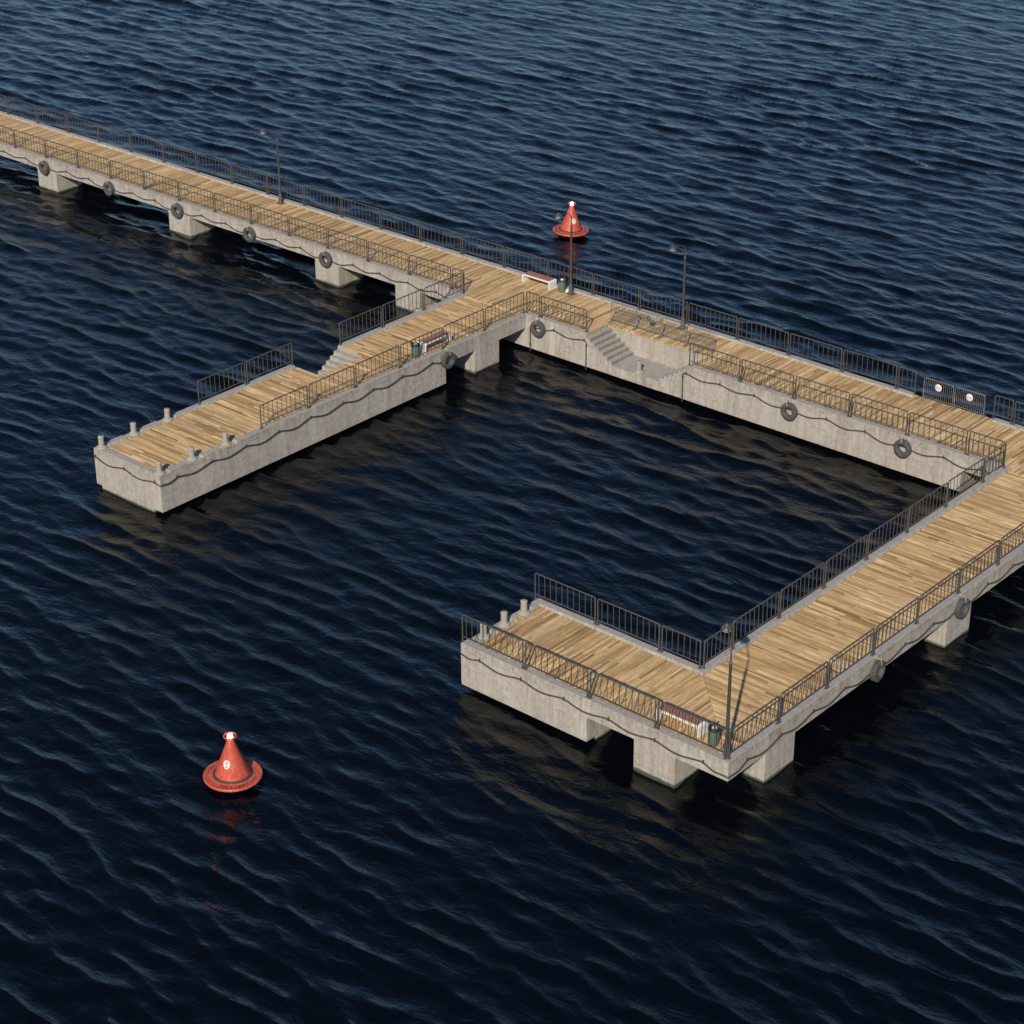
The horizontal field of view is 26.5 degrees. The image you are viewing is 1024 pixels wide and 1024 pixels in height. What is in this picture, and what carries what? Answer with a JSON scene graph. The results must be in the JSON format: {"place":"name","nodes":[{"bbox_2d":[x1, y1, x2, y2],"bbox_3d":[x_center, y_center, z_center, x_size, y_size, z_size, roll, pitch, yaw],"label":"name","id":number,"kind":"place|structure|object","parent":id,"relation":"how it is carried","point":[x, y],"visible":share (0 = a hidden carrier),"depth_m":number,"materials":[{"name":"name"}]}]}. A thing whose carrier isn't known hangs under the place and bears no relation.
{"place":"outdoors","nodes":[
{"label":"outdoors","id":0,"kind":"place"},
{"bbox_2d":[0,0,1023,1023],"bbox_3d":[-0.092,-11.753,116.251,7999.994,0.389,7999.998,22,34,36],"label":"water","id":1,"kind":"structure","parent":0,"point":[408,828],"depth_m":91.74,"materials":[{"name":"blue liquid"}]},
{"bbox_2d":[203,732,262,792],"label":"channel buoy","id":2,"kind":"object","parent":1,"relation":"on","point":[231,769],"visible":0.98,"depth_m":74.82,"materials":[{"name":"red plastic"}]},
{"bbox_2d":[94,296,525,512],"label":"concrete jetty","id":3,"kind":"object","parent":1,"relation":"in","point":[234,413],"visible":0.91,"depth_m":98.97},
{"bbox_2d":[197,362,246,404],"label":"railing panel","id":4,"kind":"object","parent":3,"relation":"on","point":[219,381],"visible":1,"depth_m":99.43,"materials":[{"name":"paint"}]},
{"bbox_2d":[246,343,293,383],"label":"railing panel","id":5,"kind":"object","parent":3,"relation":"on","point":[292,364],"visible":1,"depth_m":101.45,"materials":[{"name":"paint"}]},
{"bbox_2d":[94,359,447,486],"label":"wall cable","id":6,"kind":"object","parent":3,"relation":"attached to","point":[279,431],"depth_m":96.38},
{"bbox_2d":[259,386,308,428],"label":"railing panel","id":7,"kind":"object","parent":3,"relation":"on","point":[261,423],"visible":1,"depth_m":97.05,"materials":[{"name":"paint"}]},
{"bbox_2d":[308,365,355,407],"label":"railing panel","id":8,"kind":"object","parent":3,"relation":"on","point":[329,384],"visible":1,"depth_m":99.02,"materials":[{"name":"paint"}]},
{"bbox_2d":[339,306,382,344],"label":"railing panel","id":9,"kind":"object","parent":3,"relation":"on","point":[340,340],"visible":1,"depth_m":105.53,"materials":[{"name":"paint"}]},
{"bbox_2d":[355,346,399,387],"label":"railing panel","id":10,"kind":"object","parent":3,"relation":"on","point":[398,364],"visible":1,"depth_m":101.05,"materials":[{"name":"paint"}]},
{"bbox_2d":[382,289,423,326],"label":"railing panel","id":11,"kind":"object","parent":3,"relation":"on","point":[401,307],"visible":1,"depth_m":107.52,"materials":[{"name":"paint"}]},
{"bbox_2d":[400,327,442,367],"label":"railing panel","id":12,"kind":"object","parent":3,"relation":"on","point":[401,362],"visible":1,"depth_m":103.12,"materials":[{"name":"paint"}]},
{"bbox_2d":[417,331,451,352],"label":"park bench","id":13,"kind":"object","parent":3,"relation":"on","point":[429,340],"visible":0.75,"depth_m":104.53,"materials":[{"name":"white concrete"}]},
{"bbox_2d":[441,348,455,368],"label":"tyre fender","id":14,"kind":"object","parent":3,"relation":"hanging from","point":[451,362],"visible":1,"depth_m":104.46,"materials":[{"name":"rubber"}]},
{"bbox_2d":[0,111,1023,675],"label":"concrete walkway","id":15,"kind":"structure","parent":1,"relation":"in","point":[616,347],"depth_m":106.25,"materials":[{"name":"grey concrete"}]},
{"bbox_2d":[7,97,37,122],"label":"railing panel","id":16,"kind":"object","parent":15,"relation":"on","point":[23,109],"visible":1,"depth_m":137.40,"materials":[{"name":"paint"}]},
{"bbox_2d":[14,130,45,157],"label":"railing panel","id":17,"kind":"object","parent":15,"relation":"on","point":[28,142],"visible":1,"depth_m":131.22,"materials":[{"name":"paint"}]},
{"bbox_2d":[36,106,67,132],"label":"railing panel","id":18,"kind":"object","parent":15,"relation":"on","point":[53,118],"visible":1,"depth_m":135.65,"materials":[{"name":"paint"}]},
{"bbox_2d":[45,139,77,167],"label":"railing panel","id":19,"kind":"object","parent":15,"relation":"on","point":[59,152],"visible":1,"depth_m":129.57,"materials":[{"name":"paint"}]},
{"bbox_2d":[67,115,98,141],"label":"railing panel","id":20,"kind":"object","parent":15,"relation":"on","point":[81,128],"visible":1,"depth_m":133.87,"materials":[{"name":"paint"}]},
{"bbox_2d":[77,150,110,177],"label":"railing panel","id":21,"kind":"object","parent":15,"relation":"on","point":[92,164],"visible":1,"depth_m":127.76,"materials":[{"name":"paint"}]},
{"bbox_2d":[98,124,130,151],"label":"railing panel","id":22,"kind":"object","parent":15,"relation":"on","point":[112,136],"visible":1,"depth_m":132.19,"materials":[{"name":"paint"}]},
{"bbox_2d":[110,160,144,188],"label":"railing panel","id":23,"kind":"object","parent":15,"relation":"on","point":[125,172],"visible":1,"depth_m":126.06,"materials":[{"name":"paint"}]},
{"bbox_2d":[130,134,163,161],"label":"railing panel","id":24,"kind":"object","parent":15,"relation":"on","point":[145,149],"visible":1,"depth_m":130.42,"materials":[{"name":"paint"}]},
{"bbox_2d":[144,171,178,200],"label":"railing panel","id":25,"kind":"object","parent":15,"relation":"on","point":[162,184],"visible":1,"depth_m":124.22,"materials":[{"name":"paint"}]},
{"bbox_2d":[171,201,183,217],"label":"tyre fender","id":26,"kind":"object","parent":15,"relation":"hanging from","point":[178,206],"visible":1,"depth_m":123.57,"materials":[{"name":"rubber"}]},
{"bbox_2d":[163,144,197,172],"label":"railing panel","id":27,"kind":"object","parent":15,"relation":"on","point":[178,157],"visible":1,"depth_m":128.69,"materials":[{"name":"paint"}]},
{"bbox_2d":[178,182,214,211],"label":"railing panel","id":28,"kind":"object","parent":15,"relation":"on","point":[197,195],"visible":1,"depth_m":122.46,"materials":[{"name":"paint"}]},
{"bbox_2d":[197,154,231,182],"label":"railing panel","id":29,"kind":"object","parent":15,"relation":"on","point":[212,166],"visible":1,"depth_m":126.91,"materials":[{"name":"paint"}]},
{"bbox_2d":[0,150,447,298],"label":"wall cable","id":30,"kind":"object","parent":15,"relation":"attached to","point":[352,264],"depth_m":121.15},
{"bbox_2d":[214,193,250,223],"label":"railing panel","id":31,"kind":"object","parent":15,"relation":"on","point":[230,206],"visible":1,"depth_m":120.74,"materials":[{"name":"paint"}]},
{"bbox_2d":[231,165,267,193],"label":"railing panel","id":32,"kind":"object","parent":15,"relation":"on","point":[247,177],"visible":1,"depth_m":125.16,"materials":[{"name":"paint"}]},
{"bbox_2d":[243,224,255,241],"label":"tyre fender","id":33,"kind":"object","parent":15,"relation":"hanging from","point":[250,230],"visible":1,"depth_m":120.07,"materials":[{"name":"rubber"}]},
{"bbox_2d":[251,204,288,235],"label":"railing panel","id":34,"kind":"object","parent":15,"relation":"on","point":[271,218],"visible":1,"depth_m":118.99,"materials":[{"name":"paint"}]},
{"bbox_2d":[260,128,283,204],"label":"lamp post","id":35,"kind":"object","parent":15,"relation":"on","point":[264,131],"visible":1,"depth_m":122.41,"materials":[{"name":"metal"}]},
{"bbox_2d":[267,175,303,205],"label":"railing panel","id":36,"kind":"object","parent":15,"relation":"on","point":[283,188],"visible":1,"depth_m":123.33,"materials":[{"name":"paint"}]},
{"bbox_2d":[289,216,327,247],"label":"railing panel","id":37,"kind":"object","parent":15,"relation":"on","point":[309,230],"visible":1,"depth_m":117.18,"materials":[{"name":"paint"}]},
{"bbox_2d":[304,186,341,216],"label":"railing panel","id":38,"kind":"object","parent":15,"relation":"on","point":[324,200],"visible":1,"depth_m":121.62,"materials":[{"name":"paint"}]},
{"bbox_2d":[318,248,332,266],"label":"tyre fender","id":39,"kind":"object","parent":15,"relation":"hanging from","point":[327,255],"visible":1,"depth_m":116.60,"materials":[{"name":"rubber"}]},
{"bbox_2d":[327,229,367,260],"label":"railing panel","id":40,"kind":"object","parent":15,"relation":"on","point":[349,243],"visible":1,"depth_m":115.44,"materials":[{"name":"paint"}]},
{"bbox_2d":[342,198,380,228],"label":"railing panel","id":41,"kind":"object","parent":15,"relation":"on","point":[362,211],"visible":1,"depth_m":119.90,"materials":[{"name":"paint"}]},
{"bbox_2d":[367,241,408,274],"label":"railing panel","id":42,"kind":"object","parent":15,"relation":"on","point":[386,256],"visible":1,"depth_m":113.76,"materials":[{"name":"paint"}]},
{"bbox_2d":[380,210,420,241],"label":"railing panel","id":43,"kind":"object","parent":15,"relation":"on","point":[398,223],"visible":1,"depth_m":118.22,"materials":[{"name":"paint"}]},
{"bbox_2d":[409,254,451,287],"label":"railing panel","id":44,"kind":"object","parent":15,"relation":"on","point":[424,269],"visible":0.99,"depth_m":112.31,"materials":[{"name":"paint"}]},
{"bbox_2d":[420,222,461,253],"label":"railing panel","id":45,"kind":"object","parent":15,"relation":"on","point":[442,236],"visible":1,"depth_m":116.33,"materials":[{"name":"paint"}]},
{"bbox_2d":[424,272,463,309],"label":"railing panel","id":46,"kind":"object","parent":15,"relation":"on","point":[442,289],"visible":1,"depth_m":109.59,"materials":[{"name":"paint"}]},
{"bbox_2d":[443,309,484,348],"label":"railing panel","id":47,"kind":"object","parent":15,"relation":"on","point":[444,343],"visible":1,"depth_m":105.11,"materials":[{"name":"paint"}]},
{"bbox_2d":[462,234,503,266],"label":"railing panel","id":48,"kind":"object","parent":15,"relation":"on","point":[488,249],"visible":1,"depth_m":114.40,"materials":[{"name":"paint"}]},
{"bbox_2d":[485,292,523,330],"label":"railing panel","id":49,"kind":"object","parent":15,"relation":"on","point":[506,309],"visible":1,"depth_m":107.06,"materials":[{"name":"paint"}]},
{"bbox_2d":[530,317,545,336],"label":"tyre fender","id":50,"kind":"object","parent":15,"relation":"hanging from","point":[540,325],"visible":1,"depth_m":107.86,"materials":[{"name":"rubber"}]},
{"bbox_2d":[522,271,556,289],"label":"park bench","id":51,"kind":"object","parent":15,"relation":"on","point":[550,281],"visible":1,"depth_m":111.67,"materials":[{"name":"stone"}]},
{"bbox_2d":[541,296,587,331],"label":"railing panel","id":52,"kind":"object","parent":15,"relation":"on","point":[561,311],"visible":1,"depth_m":106.78,"materials":[{"name":"paint"}]},
{"bbox_2d":[554,212,574,294],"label":"lamp post","id":53,"kind":"object","parent":15,"relation":"on","point":[558,215],"visible":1,"depth_m":109.89,"materials":[{"name":"metal"}]},
{"bbox_2d":[548,260,592,294],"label":"railing panel","id":54,"kind":"object","parent":15,"relation":"on","point":[572,275],"visible":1,"depth_m":111.05,"materials":[{"name":"paint"}]},
{"bbox_2d":[593,274,639,308],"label":"railing panel","id":55,"kind":"object","parent":15,"relation":"on","point":[594,291],"visible":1,"depth_m":109.38,"materials":[{"name":"paint"}]},
{"bbox_2d":[608,302,637,329],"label":"crowd barrier","id":56,"kind":"object","parent":15,"relation":"on","point":[624,314],"visible":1,"depth_m":106.89,"materials":[{"name":"metal"}]},
{"bbox_2d":[633,309,662,337],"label":"crowd barrier","id":57,"kind":"object","parent":15,"relation":"on","point":[649,318],"visible":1,"depth_m":105.99,"materials":[{"name":"metal"}]},
{"bbox_2d":[640,288,687,323],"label":"railing panel","id":58,"kind":"object","parent":15,"relation":"on","point":[661,303],"visible":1,"depth_m":107.71,"materials":[{"name":"paint"}]},
{"bbox_2d":[658,317,688,345],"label":"crowd barrier","id":59,"kind":"object","parent":15,"relation":"on","point":[673,330],"visible":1,"depth_m":105.10,"materials":[{"name":"metal"}]},
{"bbox_2d":[669,244,686,329],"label":"lamp post","id":60,"kind":"object","parent":15,"relation":"on","point":[672,248],"visible":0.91,"depth_m":105.78,"materials":[{"name":"metal"}]},
{"bbox_2d":[684,325,715,354],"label":"crowd barrier","id":61,"kind":"object","parent":15,"relation":"on","point":[699,337],"visible":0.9,"depth_m":104.18,"materials":[{"name":"metal"}]},
{"bbox_2d":[688,303,737,338],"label":"railing panel","id":62,"kind":"object","parent":15,"relation":"on","point":[710,318],"visible":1,"depth_m":105.88,"materials":[{"name":"paint"}]},
{"bbox_2d":[688,343,740,380],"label":"railing panel","id":63,"kind":"object","parent":15,"relation":"on","point":[689,364],"visible":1,"depth_m":101.41,"materials":[{"name":"paint"}]},
{"bbox_2d":[737,318,788,354],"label":"railing panel","id":64,"kind":"object","parent":15,"relation":"on","point":[765,334],"visible":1,"depth_m":104.16,"materials":[{"name":"paint"}]},
{"bbox_2d":[740,359,793,398],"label":"railing panel","id":65,"kind":"object","parent":15,"relation":"on","point":[769,378],"visible":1,"depth_m":99.67,"materials":[{"name":"paint"}]},
{"bbox_2d":[780,399,797,420],"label":"tyre fender","id":66,"kind":"object","parent":15,"relation":"hanging from","point":[785,414],"visible":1,"depth_m":99.10,"materials":[{"name":"rubber"}]},
{"bbox_2d":[788,333,842,371],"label":"railing panel","id":67,"kind":"object","parent":15,"relation":"on","point":[818,349],"visible":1,"depth_m":102.36,"materials":[{"name":"paint"}]},
{"bbox_2d":[794,376,849,416],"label":"railing panel","id":68,"kind":"object","parent":15,"relation":"on","point":[824,394],"visible":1,"depth_m":97.94,"materials":[{"name":"paint"}]},
{"bbox_2d":[681,372,989,474],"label":"wall cable","id":69,"kind":"object","parent":15,"relation":"attached to","point":[826,419],"depth_m":98.20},
{"bbox_2d":[841,349,897,388],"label":"railing panel","id":70,"kind":"object","parent":15,"relation":"on","point":[843,368],"visible":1,"depth_m":100.67,"materials":[{"name":"paint"}]},
{"bbox_2d":[849,394,907,434],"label":"railing panel","id":71,"kind":"object","parent":15,"relation":"on","point":[881,413],"visible":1,"depth_m":96.18,"materials":[{"name":"paint"}]},
{"bbox_2d":[893,436,911,457],"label":"tyre fender","id":72,"kind":"object","parent":15,"relation":"hanging from","point":[904,442],"visible":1,"depth_m":95.57,"materials":[{"name":"rubber"}]},
{"bbox_2d":[920,378,953,408],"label":"crowd barrier","id":73,"kind":"object","parent":15,"relation":"on","point":[938,387],"visible":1,"depth_m":98.50,"materials":[{"name":"metal"}]},
{"bbox_2d":[907,412,967,454],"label":"railing panel","id":74,"kind":"object","parent":15,"relation":"on","point":[965,449],"visible":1,"depth_m":94.41,"materials":[{"name":"paint"}]},
{"bbox_2d":[951,387,985,418],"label":"crowd barrier","id":75,"kind":"object","parent":15,"relation":"on","point":[969,397],"visible":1,"depth_m":97.56,"materials":[{"name":"metal"}]},
{"bbox_2d":[967,431,1005,466],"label":"railing panel","id":76,"kind":"object","parent":15,"relation":"on","point":[968,454],"visible":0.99,"depth_m":93.11,"materials":[{"name":"paint"}]},
{"bbox_2d":[983,444,1006,481],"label":"railing panel","id":77,"kind":"object","parent":15,"relation":"on","point":[1003,464],"visible":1,"depth_m":91.81,"materials":[{"name":"paint"}]},
{"bbox_2d":[553,202,588,238],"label":"channel buoy","id":78,"kind":"object","parent":1,"relation":"on","point":[563,230],"visible":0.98,"depth_m":123.52,"materials":[{"name":"red paint"}]},
{"bbox_2d":[461,472,1023,788],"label":"concrete jetty","id":79,"kind":"object","parent":1,"relation":"in","point":[778,660],"visible":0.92,"depth_m":79.22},
{"bbox_2d":[461,614,524,668],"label":"railing panel","id":80,"kind":"object","parent":79,"relation":"on","point":[518,639],"visible":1,"depth_m":78.89,"materials":[{"name":"paint"}]},
{"bbox_2d":[498,610,509,627],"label":"mooring bollard","id":81,"kind":"object","parent":79,"relation":"on","point":[504,622],"visible":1,"depth_m":80.99,"materials":[{"name":"concrete"}]},
{"bbox_2d":[524,642,588,697],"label":"railing panel","id":82,"kind":"object","parent":79,"relation":"on","point":[559,657],"visible":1,"depth_m":77.07,"materials":[{"name":"paint"}]},
{"bbox_2d":[533,573,596,624],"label":"railing panel","id":83,"kind":"object","parent":79,"relation":"on","point":[579,591],"visible":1,"depth_m":81.53,"materials":[{"name":"paint"}]},
{"bbox_2d":[589,671,656,727],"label":"railing panel","id":84,"kind":"object","parent":79,"relation":"on","point":[632,689],"visible":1,"depth_m":75.31,"materials":[{"name":"paint"}]},
{"bbox_2d":[596,599,660,651],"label":"railing panel","id":85,"kind":"object","parent":79,"relation":"on","point":[625,610],"visible":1,"depth_m":79.91,"materials":[{"name":"paint"}]},
{"bbox_2d":[660,625,701,668],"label":"railing panel","id":86,"kind":"object","parent":79,"relation":"on","point":[699,662],"visible":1,"depth_m":78.45,"materials":[{"name":"paint"}]},
{"bbox_2d":[656,702,707,737],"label":"park bench","id":87,"kind":"object","parent":79,"relation":"on","point":[691,722],"visible":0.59,"depth_m":74.69,"materials":[{"name":"white wood"}]},
{"bbox_2d":[656,700,727,759],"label":"railing panel","id":88,"kind":"object","parent":79,"relation":"on","point":[676,708],"visible":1,"depth_m":73.59,"materials":[{"name":"paint"}]},
{"bbox_2d":[707,721,720,745],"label":"litter bin","id":89,"kind":"object","parent":79,"relation":"on","point":[712,734],"visible":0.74,"depth_m":73.78,"materials":[{"name":"green metal"}]},
{"bbox_2d":[702,623,732,668],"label":"railing panel","id":90,"kind":"object","parent":79,"relation":"on","point":[704,661],"visible":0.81,"depth_m":78.40,"materials":[{"name":"paint"}]},
{"bbox_2d":[721,623,732,756],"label":"lamp post","id":91,"kind":"object","parent":79,"relation":"on","point":[727,627],"visible":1,"depth_m":72.13,"materials":[{"name":"metal"}]},
{"bbox_2d":[461,561,1023,778],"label":"wall cable","id":92,"kind":"object","parent":79,"relation":"attached to","point":[781,734],"depth_m":77.15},
{"bbox_2d":[727,696,779,759],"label":"railing panel","id":93,"kind":"object","parent":79,"relation":"on","point":[751,715],"visible":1,"depth_m":73.69,"materials":[{"name":"paint"}]},
{"bbox_2d":[732,592,779,648],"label":"railing panel","id":94,"kind":"object","parent":79,"relation":"on","point":[741,616],"visible":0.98,"depth_m":80.16,"materials":[{"name":"paint"}]},
{"bbox_2d":[779,562,824,617],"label":"railing panel","id":95,"kind":"object","parent":79,"relation":"on","point":[792,583],"visible":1,"depth_m":82.15,"materials":[{"name":"paint"}]},
{"bbox_2d":[778,661,827,722],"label":"railing panel","id":96,"kind":"object","parent":79,"relation":"on","point":[793,685],"visible":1,"depth_m":75.70,"materials":[{"name":"paint"}]},
{"bbox_2d":[824,535,867,587],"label":"railing panel","id":97,"kind":"object","parent":79,"relation":"on","point":[837,554],"visible":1,"depth_m":84.15,"materials":[{"name":"paint"}]},
{"bbox_2d":[827,628,874,687],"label":"railing panel","id":98,"kind":"object","parent":79,"relation":"on","point":[841,651],"visible":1,"depth_m":77.73,"materials":[{"name":"paint"}]},
{"bbox_2d":[870,656,885,682],"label":"tyre fender","id":99,"kind":"object","parent":79,"relation":"hanging from","point":[878,669],"visible":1,"depth_m":78.94,"materials":[{"name":"rubber"}]},
{"bbox_2d":[866,508,908,559],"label":"railing panel","id":100,"kind":"object","parent":79,"relation":"on","point":[891,519],"visible":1,"depth_m":86.14,"materials":[{"name":"paint"}]},
{"bbox_2d":[873,597,918,654],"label":"railing panel","id":101,"kind":"object","parent":79,"relation":"on","point":[915,619],"visible":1,"depth_m":79.71,"materials":[{"name":"paint"}]},
{"bbox_2d":[907,483,947,532],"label":"railing panel","id":102,"kind":"object","parent":79,"relation":"on","point":[908,531],"visible":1,"depth_m":88.17,"materials":[{"name":"paint"}]},
{"bbox_2d":[917,568,960,622],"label":"railing panel","id":103,"kind":"object","parent":79,"relation":"on","point":[942,580],"visible":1,"depth_m":81.74,"materials":[{"name":"paint"}]},
{"bbox_2d":[954,594,970,618],"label":"tyre fender","id":104,"kind":"object","parent":79,"relation":"hanging from","point":[962,607],"visible":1,"depth_m":83.00,"materials":[{"name":"rubber"}]},
{"bbox_2d":[946,458,984,506],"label":"railing panel","id":105,"kind":"object","parent":79,"relation":"on","point":[947,500],"visible":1,"depth_m":90.23,"materials":[{"name":"paint"}]},
{"bbox_2d":[958,539,999,592],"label":"railing panel","id":106,"kind":"object","parent":79,"relation":"on","point":[996,564],"visible":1,"depth_m":83.76,"materials":[{"name":"paint"}]},
{"bbox_2d":[998,522,1023,564],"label":"railing panel","id":107,"kind":"object","parent":79,"relation":"on","point":[1021,524],"visible":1,"depth_m":85.29,"materials":[{"name":"paint"}]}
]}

